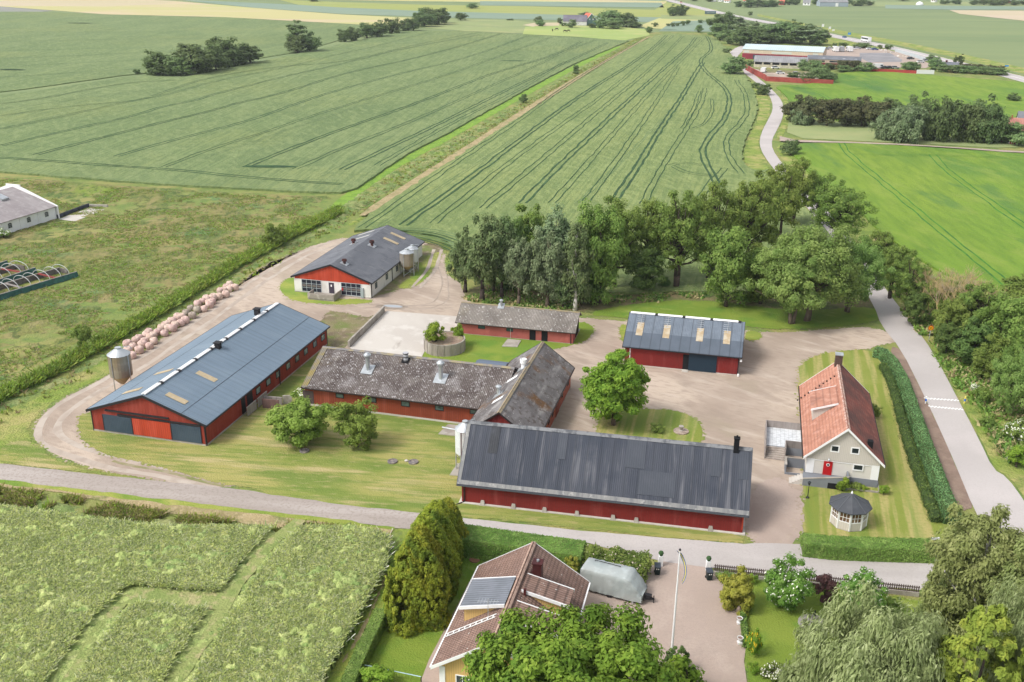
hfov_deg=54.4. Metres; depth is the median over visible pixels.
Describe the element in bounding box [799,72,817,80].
tree
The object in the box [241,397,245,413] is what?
door
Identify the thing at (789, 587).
tree
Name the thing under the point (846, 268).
tree
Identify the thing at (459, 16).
tree
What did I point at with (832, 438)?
white house
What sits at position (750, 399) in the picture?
gravel yard
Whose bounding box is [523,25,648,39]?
paddock
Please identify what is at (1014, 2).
tree
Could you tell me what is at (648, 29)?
bush
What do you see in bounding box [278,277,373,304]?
lawn
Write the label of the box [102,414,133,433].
sliding door
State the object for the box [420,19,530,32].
field
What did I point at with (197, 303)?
filled bag
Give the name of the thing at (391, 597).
tree
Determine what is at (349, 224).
ditch weeds
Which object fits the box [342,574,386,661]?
bare streak
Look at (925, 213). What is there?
wheel tracks
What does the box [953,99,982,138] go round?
tree
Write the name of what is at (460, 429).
feed silo
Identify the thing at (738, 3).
tree
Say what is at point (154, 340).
filled bag
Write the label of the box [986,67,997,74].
bush
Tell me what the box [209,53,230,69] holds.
tree
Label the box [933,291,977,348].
tree
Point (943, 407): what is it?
hump markings
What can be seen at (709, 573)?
wheelie bin
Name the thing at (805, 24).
tree
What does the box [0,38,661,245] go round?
wheel tracks
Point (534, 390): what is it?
gabled barn
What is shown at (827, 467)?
door
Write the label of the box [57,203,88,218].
wall
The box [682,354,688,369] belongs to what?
doorway
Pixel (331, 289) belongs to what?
door
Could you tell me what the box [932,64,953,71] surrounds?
bush
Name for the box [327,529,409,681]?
lawn
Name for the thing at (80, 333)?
bush
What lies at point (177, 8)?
field
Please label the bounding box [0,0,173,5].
field
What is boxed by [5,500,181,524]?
ditch weeds
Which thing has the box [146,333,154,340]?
filled bag
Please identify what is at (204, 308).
filled bag
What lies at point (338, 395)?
window
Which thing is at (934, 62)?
tree
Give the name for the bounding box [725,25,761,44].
tree
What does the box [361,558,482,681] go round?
lawn
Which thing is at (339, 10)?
field
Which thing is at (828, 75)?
tree
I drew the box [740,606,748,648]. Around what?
hedge
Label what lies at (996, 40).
field
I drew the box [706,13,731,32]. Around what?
tree
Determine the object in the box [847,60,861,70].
tree
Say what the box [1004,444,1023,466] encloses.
bush
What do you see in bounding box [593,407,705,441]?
lawn
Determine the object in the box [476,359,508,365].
lean to
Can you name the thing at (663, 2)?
field
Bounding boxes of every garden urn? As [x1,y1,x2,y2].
[736,616,742,624]
[737,635,743,644]
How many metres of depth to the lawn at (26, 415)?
134.11 m
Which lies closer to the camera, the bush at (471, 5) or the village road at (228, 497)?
the village road at (228, 497)
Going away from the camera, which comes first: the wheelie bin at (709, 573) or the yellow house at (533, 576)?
the yellow house at (533, 576)
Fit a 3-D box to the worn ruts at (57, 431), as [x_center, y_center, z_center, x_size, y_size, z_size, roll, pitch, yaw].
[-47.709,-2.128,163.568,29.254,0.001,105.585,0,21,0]
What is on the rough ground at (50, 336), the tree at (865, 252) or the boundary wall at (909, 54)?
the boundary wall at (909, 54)
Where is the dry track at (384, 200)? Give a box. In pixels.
[360,37,647,214]
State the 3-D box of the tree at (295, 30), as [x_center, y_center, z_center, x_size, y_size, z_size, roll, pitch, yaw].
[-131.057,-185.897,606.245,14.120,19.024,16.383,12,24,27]
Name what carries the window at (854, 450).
in the white house at (832, 438)
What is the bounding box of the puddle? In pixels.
[384,305,401,307]
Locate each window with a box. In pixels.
[256,385,260,394]
[266,377,270,386]
[286,361,290,370]
[301,279,321,291]
[336,393,343,398]
[341,282,360,296]
[368,397,376,402]
[401,401,409,406]
[435,405,443,410]
[455,674,469,681]
[830,445,839,452]
[831,508,837,518]
[839,512,849,523]
[850,447,859,454]
[851,515,861,523]
[852,463,863,470]
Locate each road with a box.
[0,463,419,528]
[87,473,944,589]
[730,46,1023,547]
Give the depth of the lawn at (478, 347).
156.64 m
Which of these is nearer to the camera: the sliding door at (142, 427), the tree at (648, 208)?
the sliding door at (142, 427)
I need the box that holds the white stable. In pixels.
[0,183,59,231]
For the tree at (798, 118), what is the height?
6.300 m
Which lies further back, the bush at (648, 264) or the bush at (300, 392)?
the bush at (648, 264)
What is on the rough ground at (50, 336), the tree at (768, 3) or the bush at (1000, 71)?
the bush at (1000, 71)
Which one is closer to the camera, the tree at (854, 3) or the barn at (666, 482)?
the barn at (666, 482)
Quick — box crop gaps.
[61,518,304,681]
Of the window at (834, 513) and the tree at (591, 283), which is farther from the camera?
the tree at (591, 283)
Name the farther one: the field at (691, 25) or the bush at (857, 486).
the field at (691, 25)
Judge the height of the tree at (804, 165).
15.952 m
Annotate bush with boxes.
[0,228,10,237]
[70,324,91,345]
[133,69,140,73]
[295,387,304,396]
[359,663,396,681]
[423,320,446,341]
[450,323,463,335]
[466,3,478,7]
[519,94,527,102]
[564,555,578,571]
[606,21,623,28]
[626,22,642,27]
[644,26,652,32]
[650,422,665,432]
[663,654,706,681]
[665,646,689,680]
[715,569,734,578]
[718,564,755,616]
[723,48,731,52]
[743,60,753,65]
[747,661,759,674]
[750,574,758,582]
[779,139,801,154]
[787,72,800,77]
[812,573,840,603]
[835,65,855,71]
[835,476,850,490]
[849,482,862,489]
[852,42,873,47]
[855,62,878,70]
[861,485,869,490]
[872,403,882,416]
[879,485,890,493]
[884,596,903,612]
[900,61,914,69]
[910,62,921,69]
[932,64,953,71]
[948,64,960,72]
[954,65,970,72]
[963,66,982,73]
[970,383,979,390]
[971,386,992,401]
[975,66,991,73]
[977,412,998,425]
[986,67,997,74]
[990,67,1009,74]
[1001,418,1023,443]
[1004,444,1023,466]
[1006,92,1021,100]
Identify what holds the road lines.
on the highway
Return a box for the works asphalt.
[860,53,901,61]
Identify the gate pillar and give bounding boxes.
[658,550,663,566]
[705,556,711,569]
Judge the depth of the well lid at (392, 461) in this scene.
121.04 m
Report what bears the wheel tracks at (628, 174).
on the wheat field at (106, 149)
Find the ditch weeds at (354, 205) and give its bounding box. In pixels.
[321,39,641,230]
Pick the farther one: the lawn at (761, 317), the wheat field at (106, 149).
the wheat field at (106, 149)
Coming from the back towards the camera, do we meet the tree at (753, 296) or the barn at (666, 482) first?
the tree at (753, 296)
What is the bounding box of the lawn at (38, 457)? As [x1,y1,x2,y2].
[0,439,164,480]
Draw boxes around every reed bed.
[0,219,338,410]
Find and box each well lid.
[299,448,308,452]
[387,458,397,463]
[408,459,417,464]
[469,558,479,562]
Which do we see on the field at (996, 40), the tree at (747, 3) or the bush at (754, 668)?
the tree at (747, 3)
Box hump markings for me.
[924,397,962,409]
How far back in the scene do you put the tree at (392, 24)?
745.04 m
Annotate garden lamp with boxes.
[806,481,810,498]
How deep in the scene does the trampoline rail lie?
84.41 m
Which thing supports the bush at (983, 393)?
on the verge at (1013, 473)
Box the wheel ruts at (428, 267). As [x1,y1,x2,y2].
[411,249,442,287]
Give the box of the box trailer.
[705,11,715,13]
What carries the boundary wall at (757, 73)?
on the rough ground at (50, 336)
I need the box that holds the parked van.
[873,63,883,67]
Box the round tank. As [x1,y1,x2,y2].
[424,331,465,356]
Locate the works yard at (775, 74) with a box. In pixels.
[750,66,818,78]
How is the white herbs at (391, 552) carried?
on the pod crop at (64, 665)
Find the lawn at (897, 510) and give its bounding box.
[794,349,951,541]
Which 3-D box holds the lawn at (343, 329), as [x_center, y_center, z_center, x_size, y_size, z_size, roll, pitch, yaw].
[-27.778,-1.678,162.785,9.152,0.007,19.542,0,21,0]
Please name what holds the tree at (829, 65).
on the rough ground at (50, 336)
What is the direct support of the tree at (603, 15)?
on the ground at (701, 2)
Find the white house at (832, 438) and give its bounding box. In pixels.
[764,352,885,492]
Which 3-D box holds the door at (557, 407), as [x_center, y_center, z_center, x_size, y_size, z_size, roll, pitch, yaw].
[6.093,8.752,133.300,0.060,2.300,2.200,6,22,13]
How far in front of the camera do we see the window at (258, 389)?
136.25 m
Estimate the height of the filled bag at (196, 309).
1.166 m
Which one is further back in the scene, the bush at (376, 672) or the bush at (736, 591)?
the bush at (736, 591)
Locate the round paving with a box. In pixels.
[798,614,824,631]
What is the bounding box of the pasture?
[787,120,1023,147]
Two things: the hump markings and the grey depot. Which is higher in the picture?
the grey depot
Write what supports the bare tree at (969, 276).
on the verge at (1013, 473)
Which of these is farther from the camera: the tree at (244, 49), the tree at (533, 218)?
the tree at (244, 49)
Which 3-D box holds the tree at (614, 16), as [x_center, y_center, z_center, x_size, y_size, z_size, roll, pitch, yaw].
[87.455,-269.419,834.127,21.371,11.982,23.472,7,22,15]
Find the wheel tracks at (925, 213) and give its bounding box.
[780,74,1023,284]
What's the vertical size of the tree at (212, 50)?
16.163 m
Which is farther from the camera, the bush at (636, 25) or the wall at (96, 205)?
the bush at (636, 25)
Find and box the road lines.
[672,1,1021,81]
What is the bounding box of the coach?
[861,36,871,41]
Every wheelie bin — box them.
[654,562,660,574]
[705,567,713,579]
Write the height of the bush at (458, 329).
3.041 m
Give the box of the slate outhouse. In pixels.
[1016,111,1023,117]
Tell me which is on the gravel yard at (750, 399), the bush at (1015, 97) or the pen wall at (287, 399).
the pen wall at (287, 399)
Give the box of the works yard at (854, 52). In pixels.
[826,47,928,68]
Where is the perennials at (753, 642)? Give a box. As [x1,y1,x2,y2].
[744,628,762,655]
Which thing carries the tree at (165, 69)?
on the ground at (701, 2)
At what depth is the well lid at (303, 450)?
123.51 m
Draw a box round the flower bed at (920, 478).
[876,362,943,522]
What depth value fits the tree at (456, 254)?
178.88 m
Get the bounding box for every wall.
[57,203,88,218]
[89,204,107,206]
[262,398,278,408]
[264,396,282,404]
[282,395,291,403]
[348,306,384,347]
[745,65,766,80]
[766,76,833,83]
[872,69,916,73]
[895,49,924,59]
[916,70,933,73]
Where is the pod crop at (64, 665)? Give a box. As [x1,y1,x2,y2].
[0,504,389,681]
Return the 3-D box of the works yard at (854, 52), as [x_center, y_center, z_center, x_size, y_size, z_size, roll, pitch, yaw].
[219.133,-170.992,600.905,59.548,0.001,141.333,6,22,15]
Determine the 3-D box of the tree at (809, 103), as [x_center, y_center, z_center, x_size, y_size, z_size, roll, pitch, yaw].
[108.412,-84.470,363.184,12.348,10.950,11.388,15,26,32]
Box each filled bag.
[122,339,131,345]
[123,346,132,350]
[129,342,136,349]
[130,351,136,358]
[131,336,140,343]
[134,345,143,353]
[137,339,146,347]
[142,330,149,336]
[145,342,153,349]
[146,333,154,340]
[150,337,157,344]
[154,328,160,335]
[157,324,164,329]
[160,329,168,336]
[169,324,176,331]
[171,321,178,327]
[177,319,184,326]
[181,316,189,323]
[182,309,188,315]
[187,305,193,311]
[188,311,196,318]
[193,300,201,306]
[193,306,200,312]
[201,305,207,311]
[205,301,213,307]
[209,294,216,298]
[216,292,222,299]
[222,290,229,297]
[231,283,238,290]
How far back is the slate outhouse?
336.98 m
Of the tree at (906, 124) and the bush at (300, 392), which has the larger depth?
the tree at (906, 124)
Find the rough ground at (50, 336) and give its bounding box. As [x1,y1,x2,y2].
[0,32,1023,681]
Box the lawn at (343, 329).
[321,311,373,347]
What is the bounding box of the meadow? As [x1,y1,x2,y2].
[0,178,331,379]
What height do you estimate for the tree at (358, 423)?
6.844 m
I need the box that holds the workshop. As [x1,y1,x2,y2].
[754,55,807,68]
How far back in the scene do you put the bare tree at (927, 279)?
167.20 m
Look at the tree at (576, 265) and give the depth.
169.07 m
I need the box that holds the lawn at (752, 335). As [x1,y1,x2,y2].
[745,330,762,341]
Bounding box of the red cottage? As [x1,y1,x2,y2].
[1001,115,1023,143]
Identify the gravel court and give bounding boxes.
[581,561,746,681]
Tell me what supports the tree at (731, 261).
on the lawn at (587, 307)
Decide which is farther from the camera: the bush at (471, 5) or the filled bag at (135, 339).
the bush at (471, 5)
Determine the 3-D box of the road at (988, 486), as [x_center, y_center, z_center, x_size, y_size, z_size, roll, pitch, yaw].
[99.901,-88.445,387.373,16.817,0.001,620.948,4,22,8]
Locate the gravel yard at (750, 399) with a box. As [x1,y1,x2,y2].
[32,237,894,542]
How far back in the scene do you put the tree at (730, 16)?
770.22 m
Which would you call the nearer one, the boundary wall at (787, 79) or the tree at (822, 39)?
the boundary wall at (787, 79)
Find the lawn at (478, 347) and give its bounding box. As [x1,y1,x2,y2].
[422,322,595,362]
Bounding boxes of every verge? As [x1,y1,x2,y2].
[0,483,392,538]
[744,81,769,169]
[757,14,1023,73]
[777,95,790,138]
[777,143,1023,495]
[824,37,882,48]
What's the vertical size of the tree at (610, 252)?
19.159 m
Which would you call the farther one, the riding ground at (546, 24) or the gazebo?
the riding ground at (546, 24)
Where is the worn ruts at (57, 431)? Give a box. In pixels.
[33,241,339,486]
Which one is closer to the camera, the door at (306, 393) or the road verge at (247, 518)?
the road verge at (247, 518)
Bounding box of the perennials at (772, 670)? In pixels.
[760,660,784,681]
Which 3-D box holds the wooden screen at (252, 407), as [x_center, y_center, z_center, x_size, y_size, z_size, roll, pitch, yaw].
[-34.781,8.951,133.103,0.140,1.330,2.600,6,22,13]
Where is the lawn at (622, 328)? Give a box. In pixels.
[618,324,625,340]
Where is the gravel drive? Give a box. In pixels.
[745,477,805,543]
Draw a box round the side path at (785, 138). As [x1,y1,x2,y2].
[780,136,1023,152]
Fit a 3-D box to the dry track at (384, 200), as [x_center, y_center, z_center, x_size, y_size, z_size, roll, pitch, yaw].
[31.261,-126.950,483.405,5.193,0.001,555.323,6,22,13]
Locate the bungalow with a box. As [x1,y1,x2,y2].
[937,60,958,70]
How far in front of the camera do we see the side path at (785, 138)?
323.07 m
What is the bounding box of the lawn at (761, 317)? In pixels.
[593,299,877,329]
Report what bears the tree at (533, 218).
on the rough ground at (50, 336)
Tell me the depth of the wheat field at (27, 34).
680.13 m
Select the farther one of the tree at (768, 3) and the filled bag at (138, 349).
the tree at (768, 3)
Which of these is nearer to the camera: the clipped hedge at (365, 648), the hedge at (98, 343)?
the clipped hedge at (365, 648)
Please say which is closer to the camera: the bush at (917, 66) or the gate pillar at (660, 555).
the gate pillar at (660, 555)
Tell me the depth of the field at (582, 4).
1195.32 m
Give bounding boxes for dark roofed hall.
[807,55,861,68]
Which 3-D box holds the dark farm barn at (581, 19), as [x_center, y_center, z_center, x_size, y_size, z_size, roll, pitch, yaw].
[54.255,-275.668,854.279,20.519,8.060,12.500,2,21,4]
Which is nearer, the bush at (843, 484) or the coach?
the bush at (843, 484)
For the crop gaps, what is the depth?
93.70 m
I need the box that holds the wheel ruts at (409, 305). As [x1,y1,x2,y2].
[318,267,449,310]
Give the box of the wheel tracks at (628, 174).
[0,32,749,250]
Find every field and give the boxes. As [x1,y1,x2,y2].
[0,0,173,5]
[0,6,50,11]
[0,12,422,91]
[0,31,628,193]
[2,1,410,24]
[185,0,660,21]
[282,0,668,16]
[354,33,834,294]
[374,0,666,3]
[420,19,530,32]
[480,1,662,6]
[642,18,695,28]
[655,2,716,15]
[659,20,735,31]
[661,15,723,19]
[691,4,1023,74]
[716,0,1023,5]
[776,71,1023,135]
[792,143,1023,293]
[885,5,1023,9]
[950,10,1023,20]
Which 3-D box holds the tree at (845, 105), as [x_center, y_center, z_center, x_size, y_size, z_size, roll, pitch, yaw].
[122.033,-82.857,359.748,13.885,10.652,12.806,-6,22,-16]
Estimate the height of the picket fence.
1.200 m
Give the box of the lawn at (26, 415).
[0,361,108,463]
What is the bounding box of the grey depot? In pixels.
[816,0,848,6]
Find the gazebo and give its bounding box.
[829,491,872,531]
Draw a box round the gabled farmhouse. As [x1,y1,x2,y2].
[585,12,597,24]
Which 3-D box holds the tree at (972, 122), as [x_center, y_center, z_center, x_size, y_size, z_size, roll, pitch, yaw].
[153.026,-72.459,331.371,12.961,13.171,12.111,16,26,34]
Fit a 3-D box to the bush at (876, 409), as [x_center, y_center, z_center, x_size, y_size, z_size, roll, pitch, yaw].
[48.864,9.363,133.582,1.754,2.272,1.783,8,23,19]
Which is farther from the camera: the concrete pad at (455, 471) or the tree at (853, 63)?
the tree at (853, 63)
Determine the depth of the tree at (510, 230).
174.00 m
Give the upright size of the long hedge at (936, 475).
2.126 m
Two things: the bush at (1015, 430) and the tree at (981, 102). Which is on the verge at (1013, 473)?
the bush at (1015, 430)
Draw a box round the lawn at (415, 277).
[397,252,443,288]
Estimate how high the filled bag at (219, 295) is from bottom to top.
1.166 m
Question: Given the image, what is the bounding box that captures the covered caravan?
[580,557,653,603]
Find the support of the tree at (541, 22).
on the paddock
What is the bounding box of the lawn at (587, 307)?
[461,285,878,329]
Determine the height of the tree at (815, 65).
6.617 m
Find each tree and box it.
[140,49,168,75]
[153,56,172,75]
[161,55,186,75]
[169,43,216,72]
[170,56,195,75]
[192,40,224,71]
[193,61,212,73]
[203,36,239,67]
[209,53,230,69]
[225,49,244,65]
[236,42,261,64]
[248,46,263,62]
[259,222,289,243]
[264,391,331,448]
[285,20,306,50]
[285,34,309,52]
[301,30,322,51]
[327,395,378,450]
[336,28,351,41]
[346,26,362,40]
[359,22,377,37]
[371,20,387,36]
[381,530,451,638]
[383,17,400,33]
[394,523,452,622]
[399,18,412,30]
[401,512,462,610]
[404,17,421,30]
[408,499,463,577]
[411,506,462,579]
[412,7,436,26]
[423,7,449,24]
[441,11,450,22]
[441,496,469,538]
[446,231,471,292]
[455,13,468,19]
[459,214,504,299]
[460,601,680,681]
[481,212,502,291]
[485,213,519,298]
[498,216,530,291]
[501,236,534,303]
[509,202,545,257]
[527,225,566,305]
[534,202,571,274]
[536,19,544,25]
[552,273,571,306]
[560,220,596,310]
[566,19,577,27]
[568,197,629,305]
[578,275,607,301]
[579,349,650,425]
[592,9,617,21]
[593,18,608,27]
[593,195,646,286]
[606,12,627,24]
[615,12,640,25]
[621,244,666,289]
[625,196,682,276]
[646,189,712,286]
[657,277,670,286]
[667,4,681,15]
[678,4,690,14]
[690,179,743,277]
[694,24,703,32]
[698,224,762,306]
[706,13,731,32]
[707,23,732,39]
[714,11,738,29]
[717,56,747,73]
[724,175,789,251]
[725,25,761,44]
[730,16,754,28]
[734,1,741,6]
[741,0,756,6]
[742,234,839,323]
[743,242,780,303]
[746,26,780,43]
[751,221,868,321]
[752,0,764,6]
[753,162,813,236]
[755,83,771,94]
[759,0,774,6]
[762,24,787,42]
[763,551,815,611]
[773,21,799,42]
[777,157,818,223]
[778,577,950,681]
[781,101,796,119]
[782,25,815,43]
[786,0,796,4]
[789,109,815,125]
[793,25,828,44]
[793,94,818,123]
[795,22,812,35]
[797,59,811,70]
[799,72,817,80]
[803,62,826,71]
[804,172,847,222]
[807,60,823,69]
[808,27,831,45]
[808,98,844,125]
[809,185,880,240]
[810,67,837,77]
[817,68,838,81]
[817,233,895,312]
[825,63,835,68]
[833,97,865,125]
[835,60,849,67]
[837,566,888,608]
[845,95,872,125]
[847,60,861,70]
[851,1,859,5]
[856,0,867,5]
[860,228,899,263]
[863,100,893,126]
[865,1,875,4]
[868,109,898,141]
[879,244,918,298]
[883,97,904,112]
[886,102,928,143]
[887,254,932,312]
[901,290,928,325]
[909,91,933,112]
[910,265,965,314]
[912,578,956,633]
[917,95,964,141]
[918,104,938,140]
[920,501,1023,649]
[922,273,982,309]
[923,278,969,315]
[927,57,945,69]
[928,617,960,681]
[932,302,951,338]
[932,321,961,356]
[932,603,1017,681]
[933,277,1002,301]
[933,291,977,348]
[934,265,983,295]
[939,0,950,3]
[949,315,995,366]
[951,0,961,3]
[951,103,990,142]
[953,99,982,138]
[957,281,1009,344]
[958,54,964,64]
[963,282,1008,306]
[969,0,979,4]
[970,331,1013,380]
[971,93,997,119]
[974,103,1010,143]
[975,573,1023,681]
[978,0,988,4]
[981,294,1023,365]
[982,536,1023,620]
[985,0,1000,4]
[990,348,1023,415]
[997,0,1010,4]
[998,127,1010,142]
[999,272,1023,303]
[1000,323,1023,371]
[1002,121,1023,144]
[1007,0,1021,4]
[1010,648,1023,681]
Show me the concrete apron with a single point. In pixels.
(73, 217)
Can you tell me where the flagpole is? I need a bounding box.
[671,548,686,652]
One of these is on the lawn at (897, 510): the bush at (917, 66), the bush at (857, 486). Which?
the bush at (857, 486)
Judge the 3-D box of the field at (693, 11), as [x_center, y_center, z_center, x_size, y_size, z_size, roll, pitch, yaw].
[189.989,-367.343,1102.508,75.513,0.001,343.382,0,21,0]
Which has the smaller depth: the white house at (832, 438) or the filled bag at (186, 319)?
the white house at (832, 438)
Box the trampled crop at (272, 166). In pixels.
[243,165,295,167]
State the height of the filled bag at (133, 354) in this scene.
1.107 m
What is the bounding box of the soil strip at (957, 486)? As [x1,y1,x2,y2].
[891,347,971,509]
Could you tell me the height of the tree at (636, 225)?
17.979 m
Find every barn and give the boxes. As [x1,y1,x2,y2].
[85,302,329,445]
[290,225,424,301]
[301,346,517,423]
[442,341,574,429]
[456,420,752,535]
[563,15,586,24]
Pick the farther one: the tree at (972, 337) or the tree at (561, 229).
the tree at (561, 229)
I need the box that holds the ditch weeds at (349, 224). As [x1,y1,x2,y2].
[1,40,643,428]
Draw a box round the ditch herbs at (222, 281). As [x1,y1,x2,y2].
[0,38,641,421]
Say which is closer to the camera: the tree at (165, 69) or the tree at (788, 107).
the tree at (788, 107)
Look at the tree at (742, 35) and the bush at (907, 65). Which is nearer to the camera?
the bush at (907, 65)
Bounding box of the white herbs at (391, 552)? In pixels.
[340,528,401,650]
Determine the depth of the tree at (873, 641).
72.46 m
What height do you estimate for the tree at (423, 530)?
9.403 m
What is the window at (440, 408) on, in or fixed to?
in the speckled barn at (404, 384)
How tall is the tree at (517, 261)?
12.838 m
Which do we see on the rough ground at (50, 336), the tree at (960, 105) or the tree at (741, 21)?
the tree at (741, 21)
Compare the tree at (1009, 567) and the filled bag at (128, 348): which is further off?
the filled bag at (128, 348)
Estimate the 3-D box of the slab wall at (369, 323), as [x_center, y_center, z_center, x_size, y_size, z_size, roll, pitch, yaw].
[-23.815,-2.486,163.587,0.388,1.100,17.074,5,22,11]
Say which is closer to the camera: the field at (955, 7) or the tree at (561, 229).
the tree at (561, 229)
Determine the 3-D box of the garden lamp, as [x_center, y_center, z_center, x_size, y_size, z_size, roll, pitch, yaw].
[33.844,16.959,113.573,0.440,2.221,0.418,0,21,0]
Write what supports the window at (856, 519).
in the gazebo
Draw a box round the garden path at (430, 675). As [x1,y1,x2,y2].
[422,581,469,681]
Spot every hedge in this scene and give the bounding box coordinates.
[0,203,346,401]
[340,605,386,681]
[460,523,587,573]
[581,542,653,582]
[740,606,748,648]
[798,531,934,563]
[872,345,960,525]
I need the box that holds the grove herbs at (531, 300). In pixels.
[463,278,772,309]
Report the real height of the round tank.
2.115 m
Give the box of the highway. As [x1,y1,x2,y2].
[666,0,1023,81]
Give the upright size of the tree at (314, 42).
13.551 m
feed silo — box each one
[107,346,132,389]
[399,248,414,275]
[407,244,418,271]
[455,419,475,467]
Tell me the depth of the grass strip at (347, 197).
337.92 m
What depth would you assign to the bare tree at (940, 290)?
161.74 m
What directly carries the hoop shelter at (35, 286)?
on the rough ground at (50, 336)
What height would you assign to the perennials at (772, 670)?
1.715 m
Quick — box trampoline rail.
[364,664,421,681]
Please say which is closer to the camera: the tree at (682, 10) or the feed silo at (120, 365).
the feed silo at (120, 365)
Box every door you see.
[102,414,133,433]
[131,418,172,439]
[170,423,201,443]
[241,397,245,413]
[246,391,252,405]
[302,390,313,403]
[329,283,333,292]
[529,330,535,339]
[541,331,547,340]
[555,402,558,416]
[688,354,716,372]
[822,461,832,474]
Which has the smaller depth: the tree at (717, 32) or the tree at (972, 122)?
the tree at (972, 122)
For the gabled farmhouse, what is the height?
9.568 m
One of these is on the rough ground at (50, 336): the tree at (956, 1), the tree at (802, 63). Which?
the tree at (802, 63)
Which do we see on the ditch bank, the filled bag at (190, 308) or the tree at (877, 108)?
the filled bag at (190, 308)
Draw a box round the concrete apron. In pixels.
[61,208,103,220]
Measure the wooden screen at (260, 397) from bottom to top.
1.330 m
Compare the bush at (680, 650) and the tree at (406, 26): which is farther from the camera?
the tree at (406, 26)
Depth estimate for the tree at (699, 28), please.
780.18 m
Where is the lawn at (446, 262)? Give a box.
[443,250,457,280]
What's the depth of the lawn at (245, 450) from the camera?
120.34 m
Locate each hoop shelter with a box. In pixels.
[0,260,8,267]
[0,261,37,283]
[0,264,78,299]
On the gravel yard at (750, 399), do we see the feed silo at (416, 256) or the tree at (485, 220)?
the feed silo at (416, 256)
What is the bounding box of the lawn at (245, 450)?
[76,342,748,542]
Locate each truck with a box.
[832,46,838,51]
[846,46,852,51]
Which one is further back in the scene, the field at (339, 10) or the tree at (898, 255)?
the field at (339, 10)
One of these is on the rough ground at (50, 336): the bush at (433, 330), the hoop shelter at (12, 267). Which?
the hoop shelter at (12, 267)
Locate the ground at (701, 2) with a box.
[0,0,1023,94]
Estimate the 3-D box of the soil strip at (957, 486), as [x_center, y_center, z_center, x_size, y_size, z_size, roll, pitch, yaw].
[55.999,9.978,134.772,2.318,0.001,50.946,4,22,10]
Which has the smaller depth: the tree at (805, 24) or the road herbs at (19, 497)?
the road herbs at (19, 497)
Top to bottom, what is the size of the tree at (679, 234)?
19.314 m
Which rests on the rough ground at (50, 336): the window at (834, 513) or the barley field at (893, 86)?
the barley field at (893, 86)
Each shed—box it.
[455,299,581,343]
[622,311,744,374]
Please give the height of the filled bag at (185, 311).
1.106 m
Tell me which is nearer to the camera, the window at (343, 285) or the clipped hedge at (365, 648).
the clipped hedge at (365, 648)
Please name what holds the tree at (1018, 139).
on the rough ground at (50, 336)
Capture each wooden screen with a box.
[246,400,256,415]
[257,391,266,406]
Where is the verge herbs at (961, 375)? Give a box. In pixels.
[884,267,1023,463]
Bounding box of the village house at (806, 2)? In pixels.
[803,0,810,4]
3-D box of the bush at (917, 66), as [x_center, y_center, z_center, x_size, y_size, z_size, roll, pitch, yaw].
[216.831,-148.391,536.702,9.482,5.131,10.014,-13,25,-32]
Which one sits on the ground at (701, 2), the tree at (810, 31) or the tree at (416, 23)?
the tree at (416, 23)
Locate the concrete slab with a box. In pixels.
[350,311,457,356]
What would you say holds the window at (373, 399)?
in the speckled barn at (404, 384)
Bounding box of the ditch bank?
[0,32,657,415]
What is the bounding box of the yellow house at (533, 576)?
[429,541,590,681]
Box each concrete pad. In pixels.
[438,424,456,435]
[450,463,459,475]
[502,339,520,346]
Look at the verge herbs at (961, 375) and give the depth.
142.73 m
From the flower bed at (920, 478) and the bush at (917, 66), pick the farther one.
the bush at (917, 66)
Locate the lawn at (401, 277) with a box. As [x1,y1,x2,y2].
[374,243,441,296]
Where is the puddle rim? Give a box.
[376,303,407,308]
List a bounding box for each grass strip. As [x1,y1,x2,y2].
[111,460,224,486]
[331,46,619,206]
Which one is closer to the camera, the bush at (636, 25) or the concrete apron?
the concrete apron
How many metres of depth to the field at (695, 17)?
964.68 m
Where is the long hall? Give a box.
[742,44,826,58]
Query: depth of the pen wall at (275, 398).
135.88 m
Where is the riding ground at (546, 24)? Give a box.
[525,22,559,26]
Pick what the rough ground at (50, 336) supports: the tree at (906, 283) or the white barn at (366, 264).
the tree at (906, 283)
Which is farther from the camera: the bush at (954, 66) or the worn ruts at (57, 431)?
the bush at (954, 66)
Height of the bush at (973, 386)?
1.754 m
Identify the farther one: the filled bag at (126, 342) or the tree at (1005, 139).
the tree at (1005, 139)
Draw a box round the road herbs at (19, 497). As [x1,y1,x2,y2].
[0,482,337,531]
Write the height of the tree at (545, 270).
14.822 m
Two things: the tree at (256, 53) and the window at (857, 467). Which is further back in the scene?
the tree at (256, 53)
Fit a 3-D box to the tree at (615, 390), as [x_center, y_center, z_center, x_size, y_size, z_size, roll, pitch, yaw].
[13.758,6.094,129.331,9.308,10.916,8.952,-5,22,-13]
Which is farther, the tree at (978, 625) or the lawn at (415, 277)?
the lawn at (415, 277)
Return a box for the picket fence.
[714,564,919,596]
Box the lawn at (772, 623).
[744,579,957,681]
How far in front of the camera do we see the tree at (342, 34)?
676.10 m
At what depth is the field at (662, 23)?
890.95 m
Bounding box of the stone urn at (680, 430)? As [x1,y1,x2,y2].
[673,425,688,434]
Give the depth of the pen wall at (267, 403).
134.69 m

